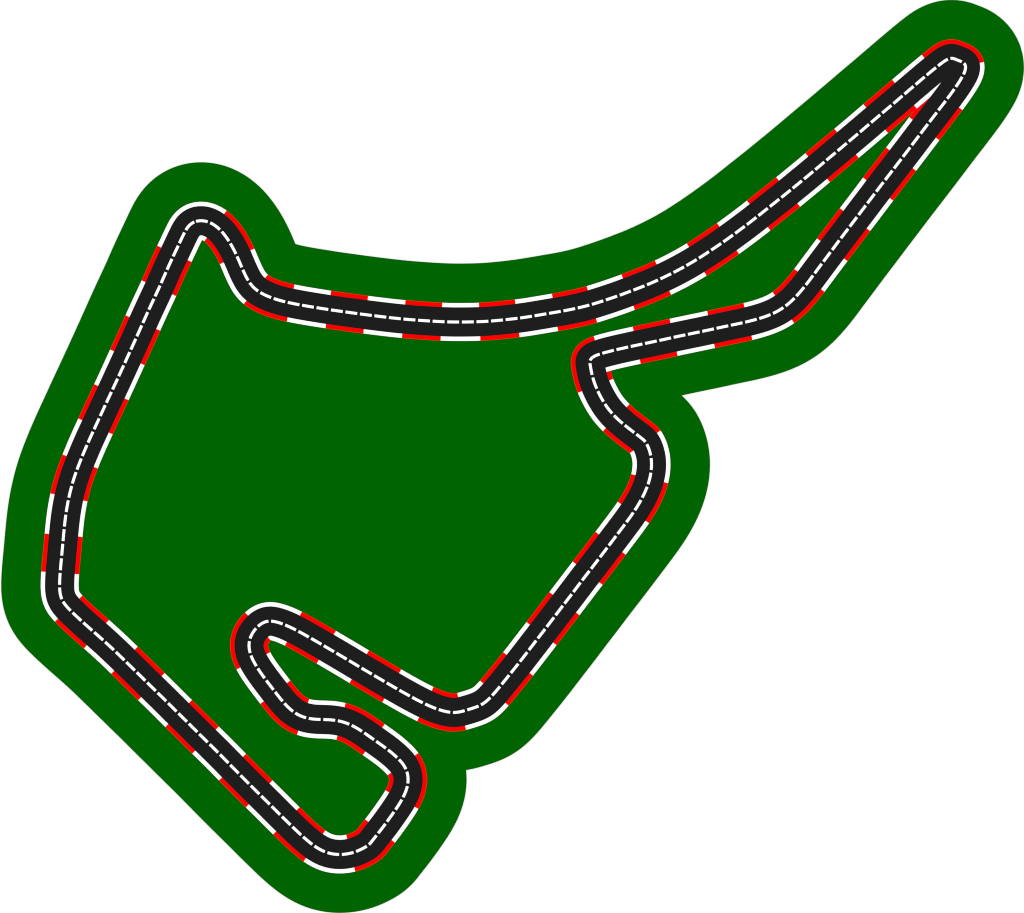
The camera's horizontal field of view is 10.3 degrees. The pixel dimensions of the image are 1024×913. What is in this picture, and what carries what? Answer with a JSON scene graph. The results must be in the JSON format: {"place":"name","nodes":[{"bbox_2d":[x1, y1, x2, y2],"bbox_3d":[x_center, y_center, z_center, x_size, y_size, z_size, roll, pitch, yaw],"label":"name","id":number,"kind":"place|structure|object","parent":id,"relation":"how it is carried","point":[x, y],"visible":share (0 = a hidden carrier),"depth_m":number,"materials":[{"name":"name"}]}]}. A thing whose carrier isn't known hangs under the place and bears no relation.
{"place":"outdoors","nodes":[
{"label":"outdoors","id":0,"kind":"place"},
{"bbox_2d":[0,0,1023,912],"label":"ground","id":1,"kind":"structure","parent":0,"point":[798,688],"depth_m":8.89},
{"bbox_2d":[1,0,1023,912],"bbox_3d":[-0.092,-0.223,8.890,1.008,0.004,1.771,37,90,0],"label":"race circuit","id":2,"kind":"object","parent":1,"relation":"on","point":[327,578],"visible":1,"depth_m":8.89,"materials":[{"name":"asphalt"},{"name":"red paint"},{"name":"white paint"}]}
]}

